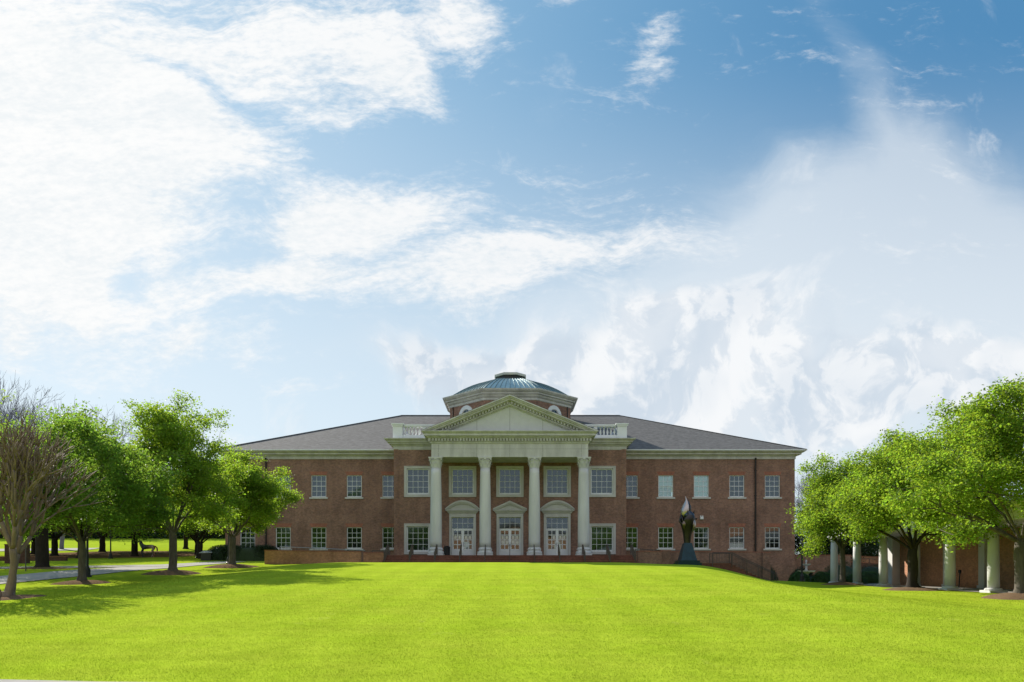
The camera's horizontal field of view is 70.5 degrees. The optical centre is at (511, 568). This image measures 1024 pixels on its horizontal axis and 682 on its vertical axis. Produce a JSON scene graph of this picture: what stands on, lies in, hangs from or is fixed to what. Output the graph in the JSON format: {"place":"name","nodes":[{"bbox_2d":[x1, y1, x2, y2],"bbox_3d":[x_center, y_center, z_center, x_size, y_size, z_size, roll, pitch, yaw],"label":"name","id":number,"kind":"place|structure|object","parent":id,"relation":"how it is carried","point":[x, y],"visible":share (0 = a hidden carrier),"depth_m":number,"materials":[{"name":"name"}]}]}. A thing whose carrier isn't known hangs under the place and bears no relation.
{"place":"outdoors","nodes":[
{"label":"outdoors","id":0,"kind":"place"},
{"bbox_2d":[0,548,96,550],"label":"road","id":1,"kind":"structure","parent":0,"point":[59,549],"depth_m":97.42,"materials":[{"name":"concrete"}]},
{"bbox_2d":[0,679,107,681],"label":"pavement","id":2,"kind":"structure","parent":0,"point":[4,680],"depth_m":10.01,"materials":[{"name":"concrete"}]},
{"bbox_2d":[0,564,183,568],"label":"path","id":3,"kind":"structure","parent":0,"point":[102,566],"depth_m":57.40,"materials":[{"name":"concrete"}]},
{"bbox_2d":[0,561,245,583],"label":"path","id":4,"kind":"structure","parent":0,"point":[43,575],"depth_m":47.49,"materials":[{"name":"concrete"}]},
{"bbox_2d":[0,538,1023,681],"bbox_3d":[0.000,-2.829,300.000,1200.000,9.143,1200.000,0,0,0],"label":"lawn","id":5,"kind":"structure","parent":0,"point":[134,576],"depth_m":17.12,"materials":[{"name":"plant"}]},
{"bbox_2d":[0,389,16,434],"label":"shade tree","id":6,"kind":"object","parent":5,"relation":"on","point":[5,399],"visible":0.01,"depth_m":63.17,"materials":[{"name":"green plant"}]},
{"bbox_2d":[4,544,30,562],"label":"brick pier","id":7,"kind":"structure","parent":5,"relation":"on","point":[7,556],"depth_m":65.00,"materials":[{"name":"brick"}]},
{"bbox_2d":[0,387,42,435],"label":"bare tree","id":8,"kind":"object","parent":5,"relation":"on","point":[19,408],"visible":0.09,"depth_m":86.83,"materials":[{"name":"plant"}]},
{"bbox_2d":[0,594,46,600],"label":"mulch bed","id":9,"kind":"object","parent":5,"relation":"on","point":[13,597],"visible":0.82,"depth_m":27.63,"materials":[{"name":"soil"}]},
{"bbox_2d":[0,409,109,595],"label":"crape myrtle","id":10,"kind":"object","parent":9,"relation":"on","point":[15,464],"visible":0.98,"depth_m":28.20,"materials":[{"name":"brown plant"}]},
{"bbox_2d":[0,370,64,543],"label":"bare tree","id":11,"kind":"object","parent":5,"relation":"on","point":[12,411],"visible":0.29,"depth_m":81.83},
{"bbox_2d":[0,556,67,560],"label":"kerb wall","id":12,"kind":"structure","parent":5,"relation":"on","point":[56,558],"depth_m":71.50,"materials":[{"name":"brick"}]},
{"bbox_2d":[18,567,70,568],"bbox_3d":[-35.322,-0.038,54.619,4.408,0.231,3.227,0,0,0],"label":"mulch bed","id":13,"kind":"object","parent":5,"relation":"on","point":[44,568],"visible":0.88,"depth_m":53.93,"materials":[{"name":"soil"}]},
{"bbox_2d":[0,399,135,566],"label":"shade tree","id":14,"kind":"object","parent":13,"relation":"on","point":[41,550],"visible":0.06,"depth_m":54.41,"materials":[{"name":"green plant"}]},
{"bbox_2d":[49,580,110,584],"bbox_3d":[-22.277,0.712,37.627,3.000,0.284,2.707,0,0,0],"label":"mulch bed","id":15,"kind":"object","parent":5,"relation":"on","point":[76,582],"visible":0.93,"depth_m":36.89,"materials":[{"name":"soil"}]},
{"bbox_2d":[0,409,192,580],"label":"maple tree","id":16,"kind":"object","parent":15,"relation":"on","point":[123,486],"visible":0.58,"depth_m":36.28,"materials":[{"name":"green plant"}]},
{"bbox_2d":[85,513,91,576],"bbox_3d":[-25.300,-1.805,43.200,0.468,4.600,0.480,0,0,0],"label":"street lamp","id":17,"kind":"object","parent":5,"relation":"on","point":[88,572],"visible":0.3,"depth_m":43.14,"materials":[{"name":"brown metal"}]},
{"bbox_2d":[46,400,137,548],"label":"bare tree","id":18,"kind":"object","parent":5,"relation":"on","point":[61,545],"visible":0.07,"depth_m":99.29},
{"bbox_2d":[108,530,112,558],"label":"street lamp","id":19,"kind":"object","parent":5,"relation":"on","point":[110,555],"visible":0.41,"depth_m":78.33,"materials":[{"name":"brown metal"}]},
{"bbox_2d":[0,525,224,539],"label":"woodland","id":20,"kind":"object","parent":5,"relation":"on","point":[162,536],"visible":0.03,"depth_m":139.71,"materials":[{"name":"green plant"}]},
{"bbox_2d":[30,551,195,557],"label":"mulch bed","id":21,"kind":"object","parent":5,"relation":"on","point":[121,554],"visible":0.61,"depth_m":85.13,"materials":[{"name":"soil"}]},
{"bbox_2d":[27,532,57,553],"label":"shade tree","id":22,"kind":"object","parent":21,"relation":"on","point":[32,546],"depth_m":87.74,"materials":[{"name":"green plant"}]},
{"bbox_2d":[0,518,102,555],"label":"shade tree","id":23,"kind":"object","parent":21,"relation":"on","point":[54,546],"visible":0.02,"depth_m":83.84,"materials":[{"name":"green plant"}]},
{"bbox_2d":[50,513,155,557],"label":"shade tree","id":24,"kind":"object","parent":21,"relation":"on","point":[80,525],"visible":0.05,"depth_m":79.40,"materials":[{"name":"green plant"}]},
{"bbox_2d":[79,460,153,551],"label":"shade tree","id":25,"kind":"object","parent":21,"relation":"on","point":[102,546],"depth_m":91.76,"materials":[{"name":"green plant"}]},
{"bbox_2d":[85,507,171,555],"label":"shade tree","id":26,"kind":"object","parent":21,"relation":"on","point":[134,549],"visible":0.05,"depth_m":82.73,"materials":[{"name":"green plant"}]},
{"bbox_2d":[137,540,157,556],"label":"horse statue","id":27,"kind":"object","parent":21,"relation":"on","point":[144,546],"visible":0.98,"depth_m":81.44,"materials":[{"name":"brown metal"}]},
{"bbox_2d":[143,501,223,554],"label":"shade tree","id":28,"kind":"object","parent":21,"relation":"on","point":[193,539],"visible":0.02,"depth_m":85.75,"materials":[{"name":"green plant"}]},
{"bbox_2d":[141,570,200,574],"bbox_3d":[-21.999,0.253,47.034,3.800,0.399,3.420,0,0,0],"label":"mulch bed","id":29,"kind":"object","parent":5,"relation":"on","point":[173,572],"visible":0.91,"depth_m":46.11,"materials":[{"name":"soil"}]},
{"bbox_2d":[106,388,250,569],"bbox_3d":[-21.804,-5.629,47.164,10.884,11.832,9.626,0,0,38],"label":"maple tree","id":30,"kind":"object","parent":29,"relation":"on","point":[164,433],"visible":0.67,"depth_m":45.98,"materials":[{"name":"green plant"}]},
{"bbox_2d":[183,528,195,548],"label":"shade tree","id":31,"kind":"object","parent":5,"relation":"on","point":[185,546],"depth_m":99.74,"materials":[{"name":"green plant"}]},
{"bbox_2d":[161,504,224,558],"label":"shade tree","id":32,"kind":"object","parent":5,"relation":"on","point":[190,528],"visible":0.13,"depth_m":77.33,"materials":[{"name":"green plant"}]},
{"bbox_2d":[195,525,198,557],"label":"street lamp","id":33,"kind":"object","parent":5,"relation":"on","point":[197,554],"visible":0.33,"depth_m":79.94,"materials":[{"name":"brown metal"}]},
{"bbox_2d":[199,551,211,560],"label":"utility cabinet","id":34,"kind":"object","parent":5,"relation":"on","point":[205,555],"visible":0.93,"depth_m":72.00,"materials":[{"name":"green metal"}]},
{"bbox_2d":[207,544,225,560],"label":"hedge","id":35,"kind":"object","parent":5,"relation":"on","point":[215,550],"visible":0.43,"depth_m":72.20,"materials":[{"name":"green plant"}]},
{"bbox_2d":[226,529,228,563],"bbox_3d":[-25.200,-2.758,64.500,0.468,4.600,0.480,0,0,0],"label":"street lamp","id":36,"kind":"object","parent":5,"relation":"on","point":[228,550],"visible":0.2,"depth_m":64.43,"materials":[{"name":"brown metal"}]},
{"bbox_2d":[204,564,257,567],"bbox_3d":[-21.999,-0.195,57.040,4.400,0.417,3.960,0,0,0],"label":"mulch bed","id":37,"kind":"object","parent":5,"relation":"on","point":[232,566],"visible":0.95,"depth_m":55.95,"materials":[{"name":"soil"}]},
{"bbox_2d":[161,440,303,563],"bbox_3d":[-22.064,-5.053,57.353,10.542,9.718,11.568,0,0,0],"label":"maple tree","id":38,"kind":"object","parent":37,"relation":"on","point":[259,504],"visible":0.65,"depth_m":56.65,"materials":[{"name":"green plant"}]},
{"bbox_2d":[219,544,277,560],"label":"hedge","id":39,"kind":"object","parent":5,"relation":"on","point":[251,553],"visible":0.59,"depth_m":70.93,"materials":[{"name":"green plant"}]},
{"bbox_2d":[264,550,383,563],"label":"ramp wall","id":40,"kind":"structure","parent":5,"relation":"on","point":[291,557],"depth_m":63.00,"materials":[{"name":"orange brick"}]},
{"bbox_2d":[280,546,364,559],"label":"railing","id":41,"kind":"object","parent":40,"relation":"on","point":[322,549],"visible":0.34,"depth_m":65.59,"materials":[{"name":"grey"}]},
{"bbox_2d":[218,372,806,580],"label":"brick hall","id":42,"kind":"structure","parent":5,"relation":"on","point":[520,464],"depth_m":73.32,"materials":[{"name":"red brick"}]},
{"bbox_2d":[240,526,254,546],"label":"window","id":43,"kind":"structure","parent":42,"relation":"in","point":[245,539],"depth_m":73.66,"materials":[{"name":"glass"}]},
{"bbox_2d":[274,471,291,498],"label":"window","id":44,"kind":"structure","parent":42,"relation":"in","point":[289,475],"depth_m":73.66,"materials":[{"name":"glass"}]},
{"bbox_2d":[274,523,291,549],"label":"window","id":45,"kind":"structure","parent":42,"relation":"in","point":[283,530],"depth_m":73.66,"materials":[{"name":"glass"}]},
{"bbox_2d":[309,471,327,498],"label":"window","id":46,"kind":"structure","parent":42,"relation":"in","point":[318,478],"depth_m":73.66,"materials":[{"name":"glass"}]},
{"bbox_2d":[310,523,327,549],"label":"window","id":47,"kind":"structure","parent":42,"relation":"in","point":[318,530],"depth_m":73.66,"materials":[{"name":"glass"}]},
{"bbox_2d":[345,471,362,498],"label":"window","id":48,"kind":"structure","parent":42,"relation":"in","point":[354,478],"depth_m":73.66,"materials":[{"name":"glass"}]},
{"bbox_2d":[345,523,362,549],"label":"window","id":49,"kind":"structure","parent":42,"relation":"in","point":[354,530],"depth_m":73.66,"materials":[{"name":"glass"}]},
{"bbox_2d":[384,544,388,560],"bbox_3d":[-11.150,-1.367,64.425,0.048,1.654,2.798,0,0,0],"label":"handrail","id":50,"kind":"object","parent":42,"relation":"on","point":[386,552],"visible":0.99,"depth_m":64.44,"materials":[{"name":"metal"}]},
{"bbox_2d":[380,471,393,498],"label":"window","id":51,"kind":"structure","parent":42,"relation":"in","point":[387,476],"depth_m":73.66,"materials":[{"name":"glass"}]},
{"bbox_2d":[380,523,393,549],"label":"window","id":52,"kind":"structure","parent":42,"relation":"in","point":[387,528],"depth_m":73.66,"materials":[{"name":"glass"}]},
{"bbox_2d":[409,544,413,560],"bbox_3d":[-8.960,-1.367,64.425,0.048,1.654,2.798,0,0,0],"label":"handrail","id":53,"kind":"object","parent":42,"relation":"on","point":[411,551],"visible":0.97,"depth_m":64.58,"materials":[{"name":"metal"}]},
{"bbox_2d":[404,523,429,553],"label":"window","id":54,"kind":"structure","parent":42,"relation":"in","point":[417,534],"depth_m":69.64,"materials":[{"name":"white paint"}]},
{"bbox_2d":[404,466,430,496],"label":"window","id":55,"kind":"structure","parent":42,"relation":"in","point":[417,479],"depth_m":69.64,"materials":[{"name":"glass"}]},
{"bbox_2d":[434,544,437,561],"bbox_3d":[-6.770,-1.367,64.425,0.048,1.654,2.798,0,0,0],"label":"handrail","id":56,"kind":"object","parent":42,"relation":"on","point":[436,551],"visible":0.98,"depth_m":64.27,"materials":[{"name":"metal"}]},
{"bbox_2d":[444,546,449,554],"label":"litter bin","id":57,"kind":"object","parent":42,"relation":"on","point":[446,550],"visible":0.78,"depth_m":68.36,"materials":[{"name":"brown metal"}]},
{"bbox_2d":[449,466,475,496],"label":"window","id":58,"kind":"structure","parent":42,"relation":"in","point":[463,477],"depth_m":69.64,"materials":[{"name":"glass"}]},
{"bbox_2d":[445,500,479,554],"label":"door","id":59,"kind":"structure","parent":42,"relation":"in","point":[462,513],"depth_m":69.64,"materials":[{"name":"white paint"}]},
{"bbox_2d":[459,405,471,414],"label":"round window","id":60,"kind":"structure","parent":42,"relation":"in","point":[466,408],"depth_m":79.22,"materials":[{"name":"white paint"}]},
{"bbox_2d":[496,466,523,496],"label":"window","id":61,"kind":"structure","parent":42,"relation":"in","point":[509,479],"depth_m":69.64,"materials":[{"name":"glass"}]},
{"bbox_2d":[493,501,526,554],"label":"door","id":62,"kind":"structure","parent":42,"relation":"in","point":[509,514],"depth_m":69.64,"materials":[{"name":"white paint"}]},
{"bbox_2d":[548,405,560,414],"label":"round window","id":63,"kind":"structure","parent":42,"relation":"in","point":[553,408],"depth_m":79.24,"materials":[{"name":"white paint"}]},
{"bbox_2d":[540,500,573,554],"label":"door","id":64,"kind":"structure","parent":42,"relation":"in","point":[557,513],"depth_m":69.62,"materials":[{"name":"white paint"}]},
{"bbox_2d":[544,466,570,496],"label":"window","id":65,"kind":"structure","parent":42,"relation":"in","point":[557,479],"depth_m":69.64,"materials":[{"name":"glass"}]},
{"bbox_2d":[588,466,615,496],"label":"window","id":66,"kind":"structure","parent":42,"relation":"in","point":[602,479],"depth_m":69.64,"materials":[{"name":"glass"}]},
{"bbox_2d":[589,523,615,553],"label":"window","id":67,"kind":"structure","parent":42,"relation":"in","point":[600,534],"depth_m":69.64,"materials":[{"name":"white paint"}]},
{"bbox_2d":[606,544,610,561],"bbox_3d":[8.560,-1.367,64.425,0.048,1.654,2.798,0,0,0],"label":"handrail","id":68,"kind":"object","parent":42,"relation":"on","point":[608,552],"visible":0.99,"depth_m":64.31,"materials":[{"name":"metal"}]},
{"bbox_2d":[626,523,638,549],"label":"window","id":69,"kind":"structure","parent":42,"relation":"in","point":[631,528],"depth_m":73.66,"materials":[{"name":"glass"}]},
{"bbox_2d":[630,544,635,562],"bbox_3d":[10.750,-1.367,64.425,0.048,1.654,2.798,0,0,0],"label":"handrail","id":70,"kind":"object","parent":42,"relation":"on","point":[632,551],"visible":0.99,"depth_m":64.17,"materials":[{"name":"metal"}]},
{"bbox_2d":[626,471,639,498],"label":"window","id":71,"kind":"structure","parent":42,"relation":"in","point":[631,476],"depth_m":73.66,"materials":[{"name":"glass"}]},
{"bbox_2d":[657,471,674,498],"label":"window","id":72,"kind":"structure","parent":42,"relation":"in","point":[665,478],"depth_m":73.70,"materials":[{"name":"glass"}]},
{"bbox_2d":[657,523,674,549],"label":"window","id":73,"kind":"structure","parent":42,"relation":"in","point":[665,530],"depth_m":73.66,"materials":[{"name":"glass"}]},
{"bbox_2d":[692,471,710,498],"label":"window","id":74,"kind":"structure","parent":42,"relation":"in","point":[701,478],"depth_m":73.70,"materials":[{"name":"glass"}]},
{"bbox_2d":[694,523,710,549],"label":"window","id":75,"kind":"structure","parent":42,"relation":"in","point":[701,532],"depth_m":73.66,"materials":[{"name":"white paint"}]},
{"bbox_2d":[728,471,745,498],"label":"window","id":76,"kind":"structure","parent":42,"relation":"in","point":[736,478],"depth_m":73.66,"materials":[{"name":"glass"}]},
{"bbox_2d":[728,523,745,549],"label":"window","id":77,"kind":"structure","parent":42,"relation":"in","point":[736,530],"depth_m":73.66,"materials":[{"name":"glass"}]},
{"bbox_2d":[763,471,781,498],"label":"window","id":78,"kind":"structure","parent":42,"relation":"in","point":[772,478],"depth_m":73.66,"materials":[{"name":"glass"}]},
{"bbox_2d":[763,523,781,549],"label":"window","id":79,"kind":"structure","parent":42,"relation":"in","point":[772,530],"depth_m":73.66,"materials":[{"name":"glass"}]},
{"bbox_2d":[673,496,701,565],"bbox_3d":[13.780,-2.910,57.000,1.800,5.580,1.800,0,0,0],"label":"flame sculpture","id":80,"kind":"object","parent":5,"relation":"on","point":[687,522],"visible":1,"depth_m":56.58,"materials":[{"name":"brown metal"}]},
{"bbox_2d":[637,550,770,579],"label":"ramp wall","id":81,"kind":"structure","parent":5,"relation":"on","point":[762,559],"depth_m":65.60,"materials":[{"name":"red brick"}]},
{"bbox_2d":[702,563,760,578],"bbox_3d":[18.725,0.670,61.200,6.450,2.260,2.200,0,0,0],"label":"stair","id":82,"kind":"object","parent":5,"relation":"on","point":[727,566],"visible":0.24,"depth_m":60.10,"materials":[{"name":"brick"}]},
{"bbox_2d":[709,553,773,580],"bbox_3d":[19.750,0.121,62.400,5.556,2.957,0.056,0,0,0],"label":"stair railing","id":83,"kind":"object","parent":5,"relation":"on","point":[739,563],"visible":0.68,"depth_m":62.39,"materials":[{"name":"metal"}]},
{"bbox_2d":[712,552,776,580],"bbox_3d":[19.250,0.121,60.000,5.356,2.957,0.056,0,0,0],"label":"stair railing","id":84,"kind":"object","parent":5,"relation":"on","point":[745,564],"visible":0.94,"depth_m":59.99,"materials":[{"name":"metal"}]},
{"bbox_2d":[788,571,811,581],"bbox_3d":[25.238,0.789,63.507,2.086,1.170,1.819,0,0,0],"label":"shrub","id":85,"kind":"object","parent":5,"relation":"on","point":[796,576],"visible":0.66,"depth_m":63.11,"materials":[{"name":"green plant"}]},
{"bbox_2d":[789,566,813,578],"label":"shrub","id":86,"kind":"object","parent":5,"relation":"on","point":[810,574],"visible":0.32,"depth_m":67.77,"materials":[{"name":"green plant"}]},
{"bbox_2d":[799,533,804,581],"bbox_3d":[23.200,-1.264,58.000,0.468,4.600,0.480,0,0,0],"label":"street lamp","id":87,"kind":"object","parent":5,"relation":"on","point":[801,578],"visible":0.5,"depth_m":57.94,"materials":[{"name":"brown metal"}]},
{"bbox_2d":[797,560,814,574],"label":"fountain","id":88,"kind":"object","parent":5,"relation":"on","point":[806,570],"visible":0.63,"depth_m":67.11,"materials":[{"name":"stone"}]},
{"bbox_2d":[795,466,818,510],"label":"bare tree","id":89,"kind":"object","parent":5,"relation":"on","point":[800,492],"visible":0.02,"depth_m":102.22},
{"bbox_2d":[811,571,829,582],"bbox_3d":[27.040,0.785,62.993,2.106,1.182,1.837,0,0,0],"label":"shrub","id":90,"kind":"object","parent":5,"relation":"on","point":[822,577],"visible":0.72,"depth_m":62.55,"materials":[{"name":"green plant"}]},
{"bbox_2d":[795,555,850,575],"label":"garden wall","id":91,"kind":"structure","parent":5,"relation":"on","point":[820,563],"depth_m":76.00,"materials":[{"name":"red brick"}]},
{"bbox_2d":[795,502,852,554],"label":"evergreen tree","id":92,"kind":"object","parent":5,"relation":"on","point":[798,541],"visible":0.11,"depth_m":82.91,"materials":[{"name":"green plant"}]},
{"bbox_2d":[795,457,852,513],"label":"bare tree","id":93,"kind":"object","parent":5,"relation":"on","point":[802,488],"visible":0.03,"depth_m":98.54,"materials":[{"name":"plant"}]},
{"bbox_2d":[825,561,852,581],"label":"shrub","id":94,"kind":"object","parent":5,"relation":"on","point":[849,570],"visible":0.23,"depth_m":69.17,"materials":[{"name":"green plant"}]},
{"bbox_2d":[821,582,864,585],"bbox_3d":[22.845,1.065,50.213,3.008,0.330,2.725,0,0,0],"label":"mulch bed","id":95,"kind":"object","parent":5,"relation":"on","point":[840,583],"visible":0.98,"depth_m":49.52,"materials":[{"name":"soil"}]},
{"bbox_2d":[784,450,895,581],"bbox_3d":[22.726,-3.673,50.693,7.917,9.390,8.291,0,0,0],"label":"maple tree","id":96,"kind":"object","parent":95,"relation":"on","point":[818,527],"visible":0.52,"depth_m":49.96,"materials":[{"name":"green plant"}]},
{"bbox_2d":[846,573,867,583],"bbox_3d":[29.006,0.830,61.299,2.136,1.074,1.738,0,0,0],"label":"shrub","id":97,"kind":"object","parent":5,"relation":"on","point":[849,578],"visible":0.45,"depth_m":60.86,"materials":[{"name":"green plant"}]},
{"bbox_2d":[830,538,887,562],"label":"evergreen tree","id":98,"kind":"object","parent":5,"relation":"on","point":[868,549],"visible":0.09,"depth_m":83.56,"materials":[{"name":"green plant"}]},
{"bbox_2d":[851,556,878,562],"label":"ramp wall","id":99,"kind":"structure","parent":5,"relation":"on","point":[872,558],"depth_m":83.00,"materials":[{"name":"orange brick"}]},
{"bbox_2d":[851,562,878,567],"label":"ramp wall","id":100,"kind":"structure","parent":5,"relation":"on","point":[863,563],"depth_m":78.00,"materials":[{"name":"brick"}]},
{"bbox_2d":[861,571,878,583],"bbox_3d":[31.004,0.766,63.004,2.284,1.193,2.019,0,0,0],"label":"shrub","id":101,"kind":"object","parent":5,"relation":"on","point":[871,577],"visible":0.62,"depth_m":62.38,"materials":[{"name":"green plant"}]},
{"bbox_2d":[861,563,878,573],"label":"shrub","id":102,"kind":"object","parent":5,"relation":"on","point":[869,568],"visible":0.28,"depth_m":69.89,"materials":[{"name":"green plant"}]},
{"bbox_2d":[883,587,945,590],"bbox_3d":[22.182,1.124,40.231,3.400,0.245,3.065,0,0,0],"label":"mulch bed","id":103,"kind":"object","parent":5,"relation":"on","point":[912,589],"visible":0.87,"depth_m":39.37,"materials":[{"name":"soil"}]},
{"bbox_2d":[814,422,1022,587],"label":"maple tree","id":104,"kind":"object","parent":103,"relation":"on","point":[870,520],"visible":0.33,"depth_m":39.74,"materials":[{"name":"green plant"}]},
{"bbox_2d":[828,497,1023,592],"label":"brick arcade","id":105,"kind":"object","parent":5,"relation":"on","point":[987,567],"visible":0.53,"depth_m":49.03,"materials":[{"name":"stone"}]},
{"bbox_2d":[848,372,1023,592],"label":"maple tree","id":106,"kind":"object","parent":5,"relation":"on","point":[982,432],"visible":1,"depth_m":29.75,"materials":[{"name":"green plant"}]},
{"bbox_2d":[981,593,1023,599],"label":"mulch bed","id":107,"kind":"object","parent":5,"relation":"on","point":[1010,596],"visible":0.87,"depth_m":30.50,"materials":[{"name":"soil"}]},
{"bbox_2d":[0,0,1023,553],"label":"sky","id":108,"kind":"structure","parent":0,"point":[796,223],"materials":[{"name":"blue"}]},
{"bbox_2d":[866,584,1012,592],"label":"pavement","id":109,"kind":"structure","parent":0,"point":[967,589],"depth_m":46.62,"materials":[{"name":"concrete"}]},
{"bbox_2d":[958,570,964,587],"bbox_3d":[29.900,0.665,48.500,0.676,1.210,0.676,0,0,0],"label":"ash stand","id":110,"kind":"object","parent":109,"relation":"on","point":[959,571],"visible":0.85,"depth_m":48.46,"materials":[{"name":"brown metal"}]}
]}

